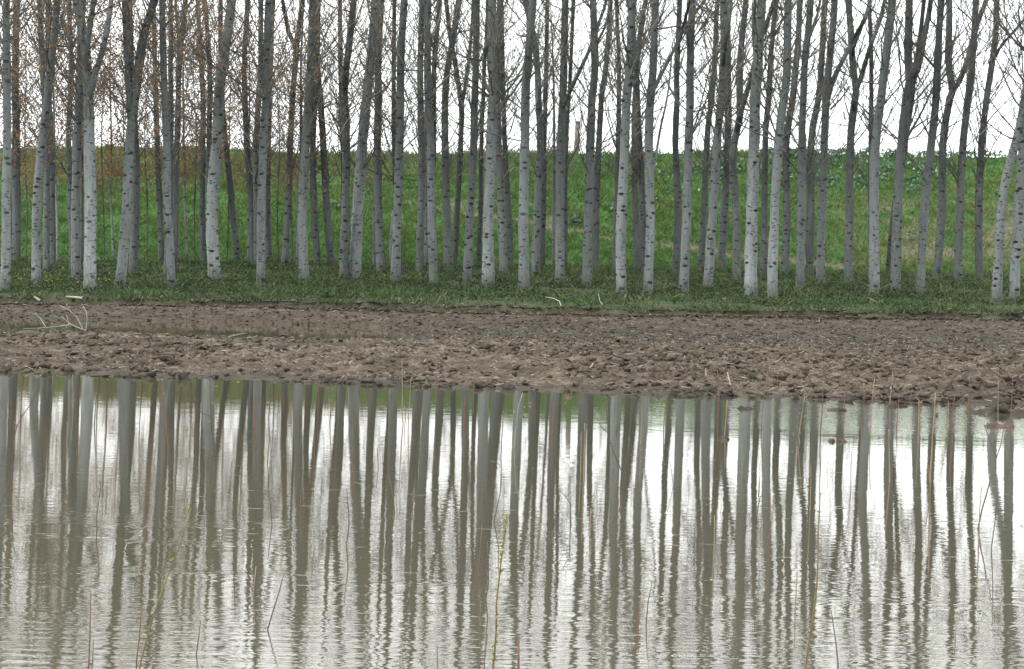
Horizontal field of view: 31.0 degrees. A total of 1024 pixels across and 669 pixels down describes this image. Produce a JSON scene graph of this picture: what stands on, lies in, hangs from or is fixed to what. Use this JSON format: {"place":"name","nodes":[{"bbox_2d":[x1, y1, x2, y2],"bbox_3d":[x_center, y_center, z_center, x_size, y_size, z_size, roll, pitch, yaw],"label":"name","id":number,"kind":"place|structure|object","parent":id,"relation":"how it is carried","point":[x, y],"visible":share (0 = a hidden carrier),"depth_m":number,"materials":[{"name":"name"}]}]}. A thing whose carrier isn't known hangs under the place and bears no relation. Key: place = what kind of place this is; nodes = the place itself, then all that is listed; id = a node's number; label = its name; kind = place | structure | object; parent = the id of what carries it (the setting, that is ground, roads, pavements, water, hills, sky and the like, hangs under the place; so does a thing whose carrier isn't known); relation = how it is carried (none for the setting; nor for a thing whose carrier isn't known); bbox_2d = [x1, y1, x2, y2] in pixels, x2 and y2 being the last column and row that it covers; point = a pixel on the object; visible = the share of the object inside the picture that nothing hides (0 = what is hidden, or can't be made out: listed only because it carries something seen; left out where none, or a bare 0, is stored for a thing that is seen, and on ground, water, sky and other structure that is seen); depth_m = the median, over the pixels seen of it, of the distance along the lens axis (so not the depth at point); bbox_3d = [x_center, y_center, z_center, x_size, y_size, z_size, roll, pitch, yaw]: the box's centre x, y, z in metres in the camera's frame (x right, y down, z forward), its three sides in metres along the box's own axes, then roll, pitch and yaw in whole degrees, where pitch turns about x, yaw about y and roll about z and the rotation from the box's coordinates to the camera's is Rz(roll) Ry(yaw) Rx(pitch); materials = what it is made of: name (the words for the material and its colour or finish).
{"place":"outdoors","nodes":[
{"label":"outdoors","id":0,"kind":"place"},
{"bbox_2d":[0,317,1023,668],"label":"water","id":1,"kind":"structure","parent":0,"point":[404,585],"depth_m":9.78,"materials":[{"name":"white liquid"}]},
{"bbox_2d":[0,303,1023,415],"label":"ploughed ground","id":2,"kind":"structure","parent":0,"point":[503,365],"depth_m":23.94,"materials":[{"name":"brown soil"}]},
{"bbox_2d":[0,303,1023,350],"bbox_3d":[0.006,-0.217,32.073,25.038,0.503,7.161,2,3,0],"label":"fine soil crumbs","id":3,"kind":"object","parent":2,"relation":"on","point":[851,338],"visible":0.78,"depth_m":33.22,"materials":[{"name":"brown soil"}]},
{"bbox_2d":[0,142,1023,274],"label":"embankment","id":4,"kind":"structure","parent":0,"point":[885,218],"depth_m":67.05,"materials":[{"name":"green plant"}]},
{"bbox_2d":[644,146,1004,193],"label":"broad leaved weeds","id":5,"kind":"object","parent":4,"relation":"on","point":[891,164],"visible":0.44,"depth_m":71.36,"materials":[{"name":"green plant"}]},
{"bbox_2d":[0,258,1023,319],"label":"grove ground","id":6,"kind":"structure","parent":0,"point":[55,299],"depth_m":35.88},
{"bbox_2d":[0,0,40,291],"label":"poplar tree","id":7,"kind":"object","parent":6,"relation":"on","point":[6,27],"visible":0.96,"depth_m":37.37,"materials":[{"name":"grey plant"}]},
{"bbox_2d":[1,7,57,258],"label":"sapling tree","id":8,"kind":"object","parent":6,"relation":"on","point":[29,174],"visible":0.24,"depth_m":59.48,"materials":[{"name":"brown plant"}]},
{"bbox_2d":[0,1,96,261],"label":"poplar tree","id":9,"kind":"object","parent":6,"relation":"on","point":[16,218],"visible":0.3,"depth_m":58.16,"materials":[{"name":"grey plant"}]},
{"bbox_2d":[11,0,86,264],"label":"sapling tree","id":10,"kind":"object","parent":6,"relation":"on","point":[56,204],"visible":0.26,"depth_m":55.35,"materials":[{"name":"brown plant"}]},
{"bbox_2d":[0,0,109,271],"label":"poplar tree","id":11,"kind":"object","parent":6,"relation":"on","point":[46,224],"visible":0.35,"depth_m":51.37,"materials":[{"name":"grey plant"}]},
{"bbox_2d":[1,0,123,267],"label":"poplar tree","id":12,"kind":"object","parent":6,"relation":"on","point":[52,224],"visible":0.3,"depth_m":53.95,"materials":[{"name":"grey plant"}]},
{"bbox_2d":[2,0,128,286],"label":"poplar tree","id":13,"kind":"object","parent":6,"relation":"on","point":[37,208],"visible":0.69,"depth_m":40.36,"materials":[{"name":"grey plant"}]},
{"bbox_2d":[31,0,131,290],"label":"poplar tree","id":14,"kind":"object","parent":6,"relation":"on","point":[91,197],"visible":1,"depth_m":39.33,"materials":[{"name":"grey plant"}]},
{"bbox_2d":[22,0,145,271],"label":"poplar tree","id":15,"kind":"object","parent":6,"relation":"on","point":[69,135],"visible":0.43,"depth_m":50.40,"materials":[{"name":"grey plant"}]},
{"bbox_2d":[59,10,123,258],"bbox_3d":[-13.465,-6.968,60.028,2.138,9.662,2.254,-1,4,-42],"label":"sapling tree","id":16,"kind":"object","parent":6,"relation":"on","point":[102,175],"visible":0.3,"depth_m":60.02,"materials":[{"name":"brown plant"}]},
{"bbox_2d":[11,0,172,281],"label":"poplar tree","id":17,"kind":"object","parent":6,"relation":"on","point":[75,214],"visible":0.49,"depth_m":43.12,"materials":[{"name":"grey plant"}]},
{"bbox_2d":[73,1,153,262],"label":"sapling tree","id":18,"kind":"object","parent":6,"relation":"on","point":[111,155],"visible":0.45,"depth_m":60.14,"materials":[{"name":"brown plant"}]},
{"bbox_2d":[55,0,194,276],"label":"poplar tree","id":19,"kind":"object","parent":6,"relation":"on","point":[134,246],"visible":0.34,"depth_m":46.13,"materials":[{"name":"grey plant"}]},
{"bbox_2d":[41,0,210,288],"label":"poplar tree","id":20,"kind":"object","parent":6,"relation":"on","point":[132,98],"visible":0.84,"depth_m":40.10,"materials":[{"name":"grey plant"}]},
{"bbox_2d":[92,1,160,195],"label":"sapling tree","id":21,"kind":"object","parent":6,"relation":"on","point":[142,172],"visible":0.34,"depth_m":59.26,"materials":[{"name":"brown plant"}]},
{"bbox_2d":[117,1,180,259],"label":"sapling tree","id":22,"kind":"object","parent":6,"relation":"on","point":[148,179],"visible":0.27,"depth_m":59.80,"materials":[{"name":"brown plant"}]},
{"bbox_2d":[111,0,213,263],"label":"poplar tree","id":23,"kind":"object","parent":6,"relation":"on","point":[160,228],"visible":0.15,"depth_m":59.48,"materials":[{"name":"grey plant"}]},
{"bbox_2d":[113,0,223,272],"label":"poplar tree","id":24,"kind":"object","parent":6,"relation":"on","point":[175,212],"visible":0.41,"depth_m":51.66,"materials":[{"name":"grey plant"}]},
{"bbox_2d":[115,0,233,276],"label":"poplar tree","id":25,"kind":"object","parent":6,"relation":"on","point":[170,73],"visible":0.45,"depth_m":47.87,"materials":[{"name":"grey plant"}]},
{"bbox_2d":[142,7,212,260],"bbox_3d":[-10.807,-6.417,59.544,2.843,8.635,2.502,0,3,-38],"label":"sapling tree","id":26,"kind":"object","parent":6,"relation":"on","point":[183,177],"visible":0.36,"depth_m":59.65,"materials":[{"name":"brown plant"}]},
{"bbox_2d":[116,0,242,289],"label":"poplar tree","id":27,"kind":"object","parent":6,"relation":"on","point":[167,199],"visible":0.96,"depth_m":40.04,"materials":[{"name":"grey plant"}]},
{"bbox_2d":[142,0,257,265],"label":"poplar tree","id":28,"kind":"object","parent":6,"relation":"on","point":[202,165],"visible":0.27,"depth_m":59.11,"materials":[{"name":"grey plant"}]},
{"bbox_2d":[152,0,260,280],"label":"poplar tree","id":29,"kind":"object","parent":6,"relation":"on","point":[212,238],"visible":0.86,"depth_m":43.77,"materials":[{"name":"grey plant"}]},
{"bbox_2d":[146,0,284,266],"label":"poplar tree","id":30,"kind":"object","parent":6,"relation":"on","point":[210,119],"visible":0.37,"depth_m":56.84,"materials":[{"name":"grey plant"}]},
{"bbox_2d":[159,0,290,263],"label":"poplar tree","id":31,"kind":"object","parent":6,"relation":"on","point":[234,226],"visible":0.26,"depth_m":60.47,"materials":[{"name":"grey plant"}]},
{"bbox_2d":[212,1,281,261],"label":"sapling tree","id":32,"kind":"object","parent":6,"relation":"on","point":[236,164],"visible":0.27,"depth_m":61.61,"materials":[{"name":"brown plant"}]},
{"bbox_2d":[210,0,298,266],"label":"poplar tree","id":33,"kind":"object","parent":6,"relation":"on","point":[248,151],"visible":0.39,"depth_m":57.55,"materials":[{"name":"grey plant"}]},
{"bbox_2d":[164,0,349,286],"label":"poplar tree","id":34,"kind":"object","parent":6,"relation":"on","point":[266,78],"visible":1,"depth_m":40.78,"materials":[{"name":"grey plant"}]},
{"bbox_2d":[203,0,318,266],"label":"poplar tree","id":35,"kind":"object","parent":6,"relation":"on","point":[255,146],"visible":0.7,"depth_m":55.93,"materials":[{"name":"grey plant"}]},
{"bbox_2d":[232,0,309,261],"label":"poplar tree","id":36,"kind":"object","parent":6,"relation":"on","point":[268,240],"visible":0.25,"depth_m":63.11,"materials":[{"name":"grey plant"}]},
{"bbox_2d":[242,2,302,262],"bbox_3d":[-7.844,-7.036,61.426,2.820,9.821,2.328,3,3,23],"label":"sapling tree","id":37,"kind":"object","parent":6,"relation":"on","point":[279,166],"visible":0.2,"depth_m":61.39,"materials":[{"name":"brown plant"}]},
{"bbox_2d":[226,0,356,265],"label":"poplar tree","id":38,"kind":"object","parent":6,"relation":"on","point":[286,232],"visible":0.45,"depth_m":58.31,"materials":[{"name":"grey plant"}]},
{"bbox_2d":[266,0,340,265],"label":"sapling tree","id":39,"kind":"object","parent":6,"relation":"on","point":[299,146],"visible":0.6,"depth_m":57.00,"materials":[{"name":"grey plant"}]},
{"bbox_2d":[248,0,390,280],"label":"poplar tree","id":40,"kind":"object","parent":6,"relation":"on","point":[310,77],"visible":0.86,"depth_m":44.29,"materials":[{"name":"grey plant"}]},
{"bbox_2d":[274,0,365,265],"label":"poplar tree","id":41,"kind":"object","parent":6,"relation":"on","point":[315,231],"visible":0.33,"depth_m":58.09,"materials":[{"name":"grey plant"}]},
{"bbox_2d":[252,0,391,266],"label":"poplar tree","id":42,"kind":"object","parent":6,"relation":"on","point":[326,212],"visible":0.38,"depth_m":58.38,"materials":[{"name":"grey plant"}]},
{"bbox_2d":[302,0,411,210],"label":"poplar tree","id":43,"kind":"object","parent":6,"relation":"on","point":[339,83],"visible":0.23,"depth_m":58.00,"materials":[{"name":"grey plant"}]},
{"bbox_2d":[283,0,438,280],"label":"poplar tree","id":44,"kind":"object","parent":6,"relation":"on","point":[345,140],"visible":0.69,"depth_m":46.34,"materials":[{"name":"grey plant"}]},
{"bbox_2d":[316,0,423,278],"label":"poplar tree","id":45,"kind":"object","parent":6,"relation":"on","point":[360,163],"visible":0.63,"depth_m":46.80,"materials":[{"name":"grey plant"}]},
{"bbox_2d":[329,0,448,272],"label":"poplar tree","id":46,"kind":"object","parent":6,"relation":"on","point":[379,241],"visible":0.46,"depth_m":54.73,"materials":[{"name":"grey plant"}]},
{"bbox_2d":[326,0,454,271],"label":"poplar tree","id":47,"kind":"object","parent":6,"relation":"on","point":[392,133],"visible":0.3,"depth_m":54.75,"materials":[{"name":"grey plant"}]},
{"bbox_2d":[325,0,468,273],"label":"poplar tree","id":48,"kind":"object","parent":6,"relation":"on","point":[421,154],"visible":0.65,"depth_m":53.13,"materials":[{"name":"grey plant"}]},
{"bbox_2d":[304,0,507,285],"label":"poplar tree","id":49,"kind":"object","parent":6,"relation":"on","point":[400,128],"visible":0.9,"depth_m":45.00,"materials":[{"name":"grey plant"}]},
{"bbox_2d":[316,0,510,286],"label":"poplar tree","id":50,"kind":"object","parent":6,"relation":"on","point":[431,213],"visible":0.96,"depth_m":43.38,"materials":[{"name":"grey plant"}]},
{"bbox_2d":[391,0,486,269],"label":"poplar tree","id":51,"kind":"object","parent":6,"relation":"on","point":[434,67],"visible":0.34,"depth_m":56.40,"materials":[{"name":"grey plant"}]},
{"bbox_2d":[398,0,514,271],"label":"poplar tree","id":52,"kind":"object","parent":6,"relation":"on","point":[447,222],"visible":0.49,"depth_m":56.39,"materials":[{"name":"grey plant"}]},
{"bbox_2d":[369,0,550,284],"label":"poplar tree","id":53,"kind":"object","parent":6,"relation":"on","point":[472,177],"visible":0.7,"depth_m":46.45,"materials":[{"name":"grey plant"}]},
{"bbox_2d":[413,0,520,266],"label":"poplar tree","id":54,"kind":"object","parent":6,"relation":"on","point":[455,250],"visible":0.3,"depth_m":62.09,"materials":[{"name":"grey plant"}]},
{"bbox_2d":[435,0,524,267],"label":"poplar tree","id":55,"kind":"object","parent":6,"relation":"on","point":[480,217],"visible":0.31,"depth_m":59.94,"materials":[{"name":"grey plant"}]},
{"bbox_2d":[399,0,561,286],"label":"poplar tree","id":56,"kind":"object","parent":6,"relation":"on","point":[488,267],"visible":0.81,"depth_m":44.40,"materials":[{"name":"grey plant"}]},
{"bbox_2d":[377,0,589,289],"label":"poplar tree","id":57,"kind":"object","parent":6,"relation":"on","point":[523,233],"visible":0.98,"depth_m":41.77,"materials":[{"name":"grey plant"}]},
{"bbox_2d":[452,0,547,270],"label":"poplar tree","id":58,"kind":"object","parent":6,"relation":"on","point":[508,213],"visible":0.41,"depth_m":59.17,"materials":[{"name":"grey plant"}]},
{"bbox_2d":[439,0,569,274],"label":"poplar tree","id":59,"kind":"object","parent":6,"relation":"on","point":[502,237],"visible":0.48,"depth_m":52.86,"materials":[{"name":"grey plant"}]},
{"bbox_2d":[0,253,1023,315],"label":"grove undergrowth","id":60,"kind":"object","parent":6,"relation":"on","point":[142,293],"visible":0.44,"depth_m":41.01,"materials":[{"name":"green plant"}]},
{"bbox_2d":[3,255,1023,304],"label":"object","id":61,"kind":"object","parent":6,"relation":"on","point":[427,281],"visible":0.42,"depth_m":44.03,"materials":[{"name":"green plant"}]},
{"bbox_2d":[482,0,612,276],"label":"poplar tree","id":62,"kind":"object","parent":6,"relation":"on","point":[539,170],"visible":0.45,"depth_m":52.26,"materials":[{"name":"grey plant"}]},
{"bbox_2d":[504,0,590,266],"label":"poplar tree","id":63,"kind":"object","parent":6,"relation":"on","point":[543,226],"visible":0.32,"depth_m":59.92,"materials":[{"name":"grey plant"}]},
{"bbox_2d":[529,0,582,266],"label":"sapling tree","id":64,"kind":"object","parent":6,"relation":"on","point":[553,215],"visible":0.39,"depth_m":61.73,"materials":[{"name":"grey plant"}]},
{"bbox_2d":[508,0,616,284],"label":"poplar tree","id":65,"kind":"object","parent":6,"relation":"on","point":[559,219],"visible":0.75,"depth_m":45.73,"materials":[{"name":"grey plant"}]},
{"bbox_2d":[523,0,613,267],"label":"poplar tree","id":66,"kind":"object","parent":6,"relation":"on","point":[568,110],"visible":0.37,"depth_m":59.22,"materials":[{"name":"grey plant"}]},
{"bbox_2d":[567,0,657,273],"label":"poplar tree","id":67,"kind":"object","parent":6,"relation":"on","point":[596,224],"visible":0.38,"depth_m":57.06,"materials":[{"name":"grey plant"}]},
{"bbox_2d":[567,0,673,270],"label":"poplar tree","id":68,"kind":"object","parent":6,"relation":"on","point":[635,223],"visible":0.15,"depth_m":60.07,"materials":[{"name":"grey plant"}]},
{"bbox_2d":[537,0,708,287],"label":"poplar tree","id":69,"kind":"object","parent":6,"relation":"on","point":[588,214],"visible":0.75,"depth_m":44.98,"materials":[{"name":"grey plant"}]},
{"bbox_2d":[570,0,678,273],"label":"poplar tree","id":70,"kind":"object","parent":6,"relation":"on","point":[617,154],"visible":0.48,"depth_m":54.63,"materials":[{"name":"grey plant"}]},
{"bbox_2d":[597,0,673,273],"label":"poplar tree","id":71,"kind":"object","parent":6,"relation":"on","point":[641,163],"visible":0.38,"depth_m":56.88,"materials":[{"name":"grey plant"}]},
{"bbox_2d":[579,0,716,296],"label":"poplar tree","id":72,"kind":"object","parent":6,"relation":"on","point":[621,214],"visible":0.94,"depth_m":40.08,"materials":[{"name":"grey plant"}]},
{"bbox_2d":[587,0,749,294],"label":"poplar tree","id":73,"kind":"object","parent":6,"relation":"on","point":[650,164],"visible":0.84,"depth_m":40.52,"materials":[{"name":"grey plant"}]},
{"bbox_2d":[636,0,749,293],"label":"poplar tree","id":74,"kind":"object","parent":6,"relation":"on","point":[690,128],"visible":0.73,"depth_m":41.45,"materials":[{"name":"grey plant"}]},
{"bbox_2d":[642,0,749,275],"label":"poplar tree","id":75,"kind":"object","parent":6,"relation":"on","point":[677,209],"visible":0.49,"depth_m":55.37,"materials":[{"name":"grey plant"}]},
{"bbox_2d":[659,0,751,271],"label":"poplar tree","id":76,"kind":"object","parent":6,"relation":"on","point":[703,216],"visible":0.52,"depth_m":59.25,"materials":[{"name":"grey plant"}]},
{"bbox_2d":[640,0,791,271],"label":"poplar tree","id":77,"kind":"object","parent":6,"relation":"on","point":[722,244],"visible":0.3,"depth_m":60.47,"materials":[{"name":"grey plant"}]},
{"bbox_2d":[671,0,764,287],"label":"poplar tree","id":78,"kind":"object","parent":6,"relation":"on","point":[718,129],"visible":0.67,"depth_m":43.65,"materials":[{"name":"grey plant"}]},
{"bbox_2d":[696,0,804,280],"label":"poplar tree","id":79,"kind":"object","parent":6,"relation":"on","point":[735,198],"visible":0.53,"depth_m":51.04,"materials":[{"name":"grey plant"}]},
{"bbox_2d":[680,0,845,297],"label":"poplar tree","id":80,"kind":"object","parent":6,"relation":"on","point":[750,262],"visible":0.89,"depth_m":40.18,"materials":[{"name":"grey plant"}]},
{"bbox_2d":[684,0,851,298],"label":"poplar tree","id":81,"kind":"object","parent":6,"relation":"on","point":[772,265],"visible":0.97,"depth_m":39.60,"materials":[{"name":"grey plant"}]},
{"bbox_2d":[698,0,859,280],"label":"poplar tree","id":82,"kind":"object","parent":6,"relation":"on","point":[764,153],"visible":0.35,"depth_m":53.23,"materials":[{"name":"grey plant"}]},
{"bbox_2d":[718,0,844,287],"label":"poplar tree","id":83,"kind":"object","parent":6,"relation":"on","point":[801,188],"visible":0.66,"depth_m":46.34,"materials":[{"name":"grey plant"}]},
{"bbox_2d":[745,0,863,274],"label":"poplar tree","id":84,"kind":"object","parent":6,"relation":"on","point":[786,227],"visible":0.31,"depth_m":57.04,"materials":[{"name":"grey plant"}]},
{"bbox_2d":[771,0,861,276],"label":"poplar tree","id":85,"kind":"object","parent":6,"relation":"on","point":[810,228],"visible":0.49,"depth_m":56.70,"materials":[{"name":"grey plant"}]},
{"bbox_2d":[767,0,902,284],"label":"poplar tree","id":86,"kind":"object","parent":6,"relation":"on","point":[822,204],"visible":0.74,"depth_m":48.47,"materials":[{"name":"grey plant"}]},
{"bbox_2d":[788,0,914,282],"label":"poplar tree","id":87,"kind":"object","parent":6,"relation":"on","point":[849,218],"visible":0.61,"depth_m":51.39,"materials":[{"name":"grey plant"}]},
{"bbox_2d":[808,0,919,271],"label":"poplar tree","id":88,"kind":"object","parent":6,"relation":"on","point":[871,68],"visible":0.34,"depth_m":59.18,"materials":[{"name":"grey plant"}]},
{"bbox_2d":[811,0,945,297],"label":"poplar tree","id":89,"kind":"object","parent":6,"relation":"on","point":[874,223],"visible":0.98,"depth_m":42.15,"materials":[{"name":"grey plant"}]},
{"bbox_2d":[821,0,978,296],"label":"poplar tree","id":90,"kind":"object","parent":6,"relation":"on","point":[902,138],"visible":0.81,"depth_m":43.01,"materials":[{"name":"grey plant"}]},
{"bbox_2d":[860,0,960,276],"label":"poplar tree","id":91,"kind":"object","parent":6,"relation":"on","point":[888,260],"visible":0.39,"depth_m":57.95,"materials":[{"name":"grey plant"}]},
{"bbox_2d":[873,0,1023,294],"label":"poplar tree","id":92,"kind":"object","parent":6,"relation":"on","point":[936,63],"visible":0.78,"depth_m":42.79,"materials":[{"name":"grey plant"}]},
{"bbox_2d":[905,0,1010,280],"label":"poplar tree","id":93,"kind":"object","parent":6,"relation":"on","point":[939,240],"visible":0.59,"depth_m":54.53,"materials":[{"name":"grey plant"}]},
{"bbox_2d":[910,0,1017,282],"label":"poplar tree","id":94,"kind":"object","parent":6,"relation":"on","point":[959,223],"visible":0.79,"depth_m":51.96,"materials":[{"name":"grey plant"}]},
{"bbox_2d":[956,0,1023,304],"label":"poplar tree","id":95,"kind":"object","parent":6,"relation":"on","point":[1014,275],"visible":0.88,"depth_m":39.92,"materials":[{"name":"grey plant"}]},
{"bbox_2d":[957,0,1023,282],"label":"poplar tree","id":96,"kind":"object","parent":6,"relation":"on","point":[979,173],"visible":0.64,"depth_m":53.86,"materials":[{"name":"grey plant"}]},
{"bbox_2d":[975,0,1023,304],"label":"poplar tree","id":97,"kind":"object","parent":6,"relation":"on","point":[997,282],"visible":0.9,"depth_m":39.32,"materials":[{"name":"grey plant"}]},
{"bbox_2d":[0,295,1023,321],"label":"field edge soil","id":98,"kind":"structure","parent":0,"point":[461,304],"depth_m":35.21,"materials":[{"name":"brown soil"}]},
{"bbox_2d":[0,0,1023,157],"label":"sky","id":99,"kind":"structure","parent":0,"point":[921,143],"materials":[{"name":"white"}]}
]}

